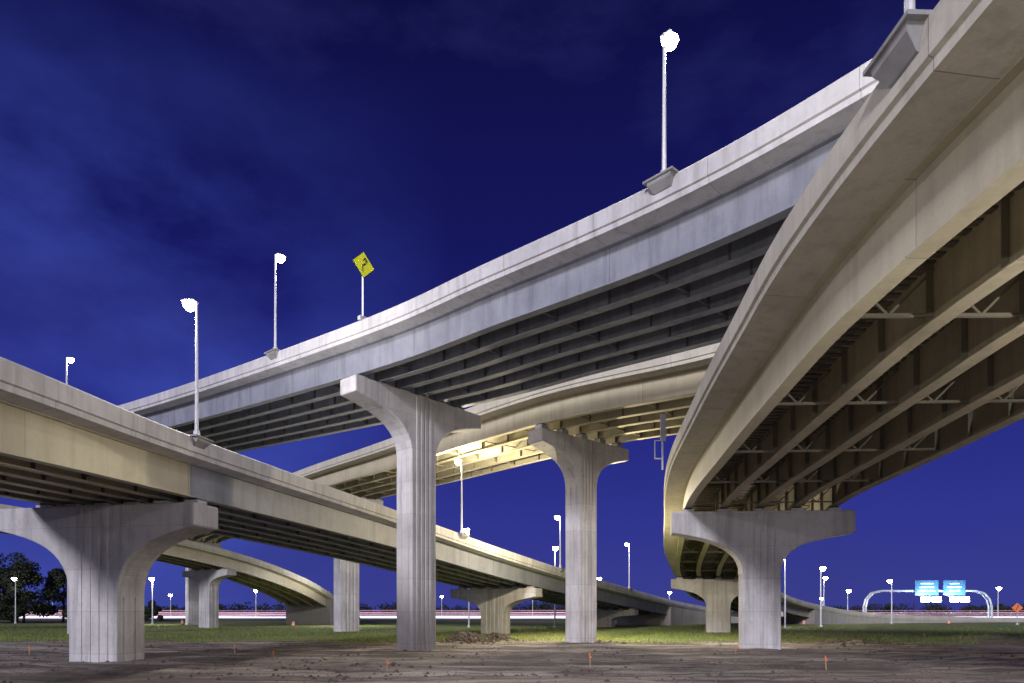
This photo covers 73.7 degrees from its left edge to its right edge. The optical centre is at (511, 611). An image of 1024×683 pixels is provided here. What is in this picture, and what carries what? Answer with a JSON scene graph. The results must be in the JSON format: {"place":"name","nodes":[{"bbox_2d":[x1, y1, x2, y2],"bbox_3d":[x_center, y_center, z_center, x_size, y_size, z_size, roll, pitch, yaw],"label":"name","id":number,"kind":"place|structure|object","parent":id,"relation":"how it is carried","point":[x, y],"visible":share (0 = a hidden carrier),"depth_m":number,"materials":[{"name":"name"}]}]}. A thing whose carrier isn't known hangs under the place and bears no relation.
{"place":"outdoors","nodes":[
{"label":"outdoors","id":0,"kind":"place"},
{"bbox_2d":[0,619,616,620],"bbox_3d":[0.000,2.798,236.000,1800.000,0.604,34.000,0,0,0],"label":"road","id":1,"kind":"structure","parent":0,"point":[285,620],"depth_m":220.51,"materials":[{"name":"grey asphalt"}]},
{"bbox_2d":[8,618,1023,618],"bbox_3d":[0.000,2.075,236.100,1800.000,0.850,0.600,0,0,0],"label":"median barrier","id":2,"kind":"object","parent":1,"relation":"on","point":[285,618],"visible":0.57,"depth_m":235.88,"materials":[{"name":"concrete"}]},
{"bbox_2d":[0,612,1023,682],"bbox_3d":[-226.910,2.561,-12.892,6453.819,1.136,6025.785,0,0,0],"label":"ground","id":3,"kind":"structure","parent":0,"point":[535,656],"depth_m":41.84,"materials":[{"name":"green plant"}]},
{"bbox_2d":[0,553,7,593],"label":"tree","id":4,"kind":"object","parent":3,"relation":"on","point":[2,560],"visible":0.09,"depth_m":186.41,"materials":[{"name":"green plant"}]},
{"bbox_2d":[0,587,27,622],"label":"tree","id":5,"kind":"object","parent":3,"relation":"on","point":[7,605],"visible":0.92,"depth_m":166.38,"materials":[{"name":"green plant"}]},
{"bbox_2d":[12,577,16,622],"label":"street lamp","id":6,"kind":"object","parent":3,"relation":"on","point":[13,578],"visible":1,"depth_m":164.90,"materials":[{"name":"metal"}]},
{"bbox_2d":[0,552,42,622],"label":"tree","id":7,"kind":"object","parent":3,"relation":"on","point":[9,568],"visible":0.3,"depth_m":177.29,"materials":[{"name":"green plant"}]},
{"bbox_2d":[0,561,51,622],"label":"tree","id":8,"kind":"object","parent":3,"relation":"on","point":[22,573],"visible":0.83,"depth_m":170.05,"materials":[{"name":"green plant"}]},
{"bbox_2d":[34,568,66,622],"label":"tree","id":9,"kind":"object","parent":3,"relation":"on","point":[55,580],"visible":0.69,"depth_m":175.67,"materials":[{"name":"green plant"}]},
{"bbox_2d":[61,608,66,617],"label":"tree","id":10,"kind":"object","parent":3,"relation":"on","point":[64,612],"visible":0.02,"depth_m":173.68,"materials":[{"name":"green plant"}]},
{"bbox_2d":[67,581,68,633],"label":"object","id":11,"kind":"structure","parent":3,"relation":"on","point":[67,608],"depth_m":86.07,"materials":[{"name":"metal"}]},
{"bbox_2d":[0,498,217,661],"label":"bridge pier","id":12,"kind":"structure","parent":3,"relation":"on","point":[106,554],"depth_m":38.78,"materials":[{"name":"concrete"}]},
{"bbox_2d":[149,577,153,624],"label":"street lamp","id":13,"kind":"object","parent":3,"relation":"on","point":[151,579],"visible":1,"depth_m":149.89,"materials":[{"name":"metal"}]},
{"bbox_2d":[144,600,163,621],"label":"tree","id":14,"kind":"object","parent":3,"relation":"on","point":[148,612],"visible":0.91,"depth_m":184.83,"materials":[{"name":"green plant"}]},
{"bbox_2d":[0,504,360,624],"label":"curved ramp","id":15,"kind":"structure","parent":3,"relation":"on","point":[305,601],"depth_m":130.43,"materials":[{"name":"beige concrete"}]},
{"bbox_2d":[185,541,220,624],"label":"bridge pier","id":16,"kind":"structure","parent":3,"relation":"on","point":[191,601],"depth_m":147.32,"materials":[{"name":"concrete"}]},
{"bbox_2d":[182,568,235,627],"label":"bridge pier","id":17,"kind":"structure","parent":3,"relation":"on","point":[208,581],"depth_m":119.54,"materials":[{"name":"concrete"}]},
{"bbox_2d":[334,496,382,631],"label":"bridge pier","id":18,"kind":"structure","parent":3,"relation":"on","point":[346,595],"depth_m":97.12,"materials":[{"name":"concrete"}]},
{"bbox_2d":[340,373,480,649],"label":"bridge pier","id":19,"kind":"structure","parent":3,"relation":"on","point":[419,427],"depth_m":50.51,"materials":[{"name":"concrete"}]},
{"bbox_2d":[118,58,878,452],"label":"highway overpass","id":20,"kind":"object","parent":19,"relation":"on","point":[666,262],"visible":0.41,"depth_m":37.71,"materials":[{"name":"concrete"}]},
{"bbox_2d":[273,253,285,348],"bbox_3d":[-17.960,-23.732,52.599,0.695,7.626,0.963,0,0,40],"label":"street lamp","id":21,"kind":"object","parent":20,"relation":"on","point":[279,258],"visible":0.96,"depth_m":52.32,"materials":[{"name":"metal"}]},
{"bbox_2d":[353,252,373,320],"bbox_3d":[-9.899,-21.604,45.299,0.302,4.559,1.768,0,0,42],"label":"curve warning sign","id":22,"kind":"object","parent":20,"relation":"on","point":[362,263],"visible":0.97,"depth_m":45.25,"materials":[{"name":"metal"}]},
{"bbox_2d":[660,29,678,171],"bbox_3d":[6.744,-21.747,29.473,0.961,6.396,0.695,0,0,-43],"label":"street lamp","id":23,"kind":"object","parent":20,"relation":"on","point":[669,38],"visible":0.87,"depth_m":29.22,"materials":[{"name":"metal"}]},
{"bbox_2d":[464,528,469,627],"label":"street lamp","id":24,"kind":"object","parent":3,"relation":"on","point":[466,530],"visible":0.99,"depth_m":121.88,"materials":[{"name":"metal"}]},
{"bbox_2d":[451,585,541,633],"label":"bridge pier","id":25,"kind":"structure","parent":3,"relation":"on","point":[495,606],"depth_m":86.64,"materials":[{"name":"concrete"}]},
{"bbox_2d":[0,357,1021,624],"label":"highway ramp","id":26,"kind":"structure","parent":3,"relation":"on","point":[62,443],"depth_m":40.28,"materials":[{"name":"concrete"}]},
{"bbox_2d":[66,357,74,383],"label":"street lamp","id":27,"kind":"object","parent":26,"relation":"on","point":[70,359],"visible":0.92,"depth_m":76.84,"materials":[{"name":"metal"}]},
{"bbox_2d":[181,298,199,434],"bbox_3d":[-17.418,-13.194,37.098,0.982,7.502,0.711,0,0,0],"label":"street lamp","id":28,"kind":"object","parent":26,"relation":"on","point":[190,304],"visible":0.94,"depth_m":36.97,"materials":[{"name":"metal"}]},
{"bbox_2d":[454,459,462,532],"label":"street lamp","id":29,"kind":"object","parent":26,"relation":"on","point":[458,461],"visible":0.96,"depth_m":69.38,"materials":[{"name":"metal"}]},
{"bbox_2d":[554,515,561,567],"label":"street lamp","id":30,"kind":"object","parent":26,"relation":"on","point":[557,517],"visible":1,"depth_m":91.44,"materials":[{"name":"metal"}]},
{"bbox_2d":[624,543,629,587],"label":"street lamp","id":31,"kind":"object","parent":26,"relation":"on","point":[626,544],"visible":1,"depth_m":117.81,"materials":[{"name":"metal"}]},
{"bbox_2d":[0,625,1023,644],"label":"grass","id":32,"kind":"structure","parent":3,"relation":"on","point":[526,640],"depth_m":79.84,"materials":[{"name":"green plant"}]},
{"bbox_2d":[0,631,1023,682],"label":"soil clods and gravel","id":33,"kind":"object","parent":3,"relation":"on","point":[464,636],"visible":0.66,"depth_m":39.95,"materials":[{"name":"brown soil"}]},
{"bbox_2d":[26,600,1023,615],"bbox_3d":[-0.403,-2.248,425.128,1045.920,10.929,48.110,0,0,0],"label":"distant tree line","id":34,"kind":"object","parent":3,"relation":"on","point":[543,607],"visible":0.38,"depth_m":422.01,"materials":[{"name":"green plant"}]},
{"bbox_2d":[552,546,557,627],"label":"street lamp","id":35,"kind":"object","parent":3,"relation":"on","point":[555,548],"visible":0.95,"depth_m":120.89,"materials":[{"name":"metal"}]},
{"bbox_2d":[528,423,628,642],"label":"bridge pier","id":36,"kind":"structure","parent":3,"relation":"on","point":[582,460],"depth_m":60.99,"materials":[{"name":"concrete"}]},
{"bbox_2d":[187,343,719,542],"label":"highway overpass","id":37,"kind":"object","parent":36,"relation":"on","point":[630,403],"visible":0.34,"depth_m":60.58,"materials":[{"name":"beige concrete"}]},
{"bbox_2d":[597,608,637,626],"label":"bridge pier","id":38,"kind":"structure","parent":3,"relation":"on","point":[608,617],"depth_m":123.75,"materials":[{"name":"concrete"}]},
{"bbox_2d":[671,577,738,632],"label":"bridge pier","id":39,"kind":"structure","parent":3,"relation":"on","point":[718,595],"depth_m":93.07,"materials":[{"name":"concrete"}]},
{"bbox_2d":[731,610,783,616],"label":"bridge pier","id":40,"kind":"structure","parent":3,"relation":"on","point":[735,613],"depth_m":141.15,"materials":[{"name":"concrete"}]},
{"bbox_2d":[670,506,855,649],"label":"bridge pier","id":41,"kind":"structure","parent":3,"relation":"on","point":[758,545],"depth_m":49.80,"materials":[{"name":"concrete"}]},
{"bbox_2d":[664,0,1023,623],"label":"curved flyover","id":42,"kind":"object","parent":41,"relation":"on","point":[873,336],"visible":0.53,"depth_m":20.85,"materials":[{"name":"beige concrete"}]},
{"bbox_2d":[654,414,665,469],"bbox_3d":[10.625,-12.200,48.930,0.810,4.000,0.240,0,0,0],"label":"roadside sign","id":43,"kind":"object","parent":42,"relation":"on","point":[662,427],"visible":1,"depth_m":48.90,"materials":[{"name":"metal"}]},
{"bbox_2d":[904,0,914,12],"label":"street lamp","id":44,"kind":"object","parent":42,"relation":"on","point":[909,4],"depth_m":13.42,"materials":[{"name":"metal"}]},
{"bbox_2d":[783,558,786,627],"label":"street lamp","id":45,"kind":"object","parent":3,"relation":"on","point":[785,626],"visible":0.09,"depth_m":119.92,"materials":[{"name":"metal"}]},
{"bbox_2d":[819,567,825,626],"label":"street lamp","id":46,"kind":"object","parent":3,"relation":"on","point":[822,568],"visible":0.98,"depth_m":125.92,"materials":[{"name":"metal"}]},
{"bbox_2d":[823,577,827,605],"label":"street lamp","id":47,"kind":"object","parent":3,"relation":"on","point":[825,578],"visible":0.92,"depth_m":161.95,"materials":[{"name":"metal"}]},
{"bbox_2d":[887,580,892,623],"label":"street lamp","id":48,"kind":"object","parent":3,"relation":"on","point":[889,581],"visible":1,"depth_m":159.93,"materials":[{"name":"metal"}]},
{"bbox_2d":[862,580,992,617],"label":"overhead sign gantry","id":49,"kind":"object","parent":3,"relation":"on","point":[931,587],"visible":0.93,"depth_m":210.64,"materials":[{"name":"metal"}]},
{"bbox_2d":[997,587,1000,616],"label":"street lamp","id":50,"kind":"object","parent":3,"relation":"on","point":[998,588],"visible":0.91,"depth_m":235.89,"materials":[{"name":"metal"}]},
{"bbox_2d":[1011,603,1022,624],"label":"construction sign","id":51,"kind":"object","parent":3,"relation":"on","point":[1017,607],"visible":1,"depth_m":149.94,"materials":[{"name":"metal"}]},
{"bbox_2d":[0,0,1023,611],"label":"sky","id":52,"kind":"structure","parent":0,"point":[155,155],"materials":[{"name":"blue"}]},
{"bbox_2d":[20,610,1023,618],"bbox_3d":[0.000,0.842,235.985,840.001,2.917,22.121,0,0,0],"label":"vehicle light trails","id":53,"kind":"object","parent":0,"point":[472,616],"visible":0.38,"depth_m":230.92,"materials":[{"name":"white"}]}
]}

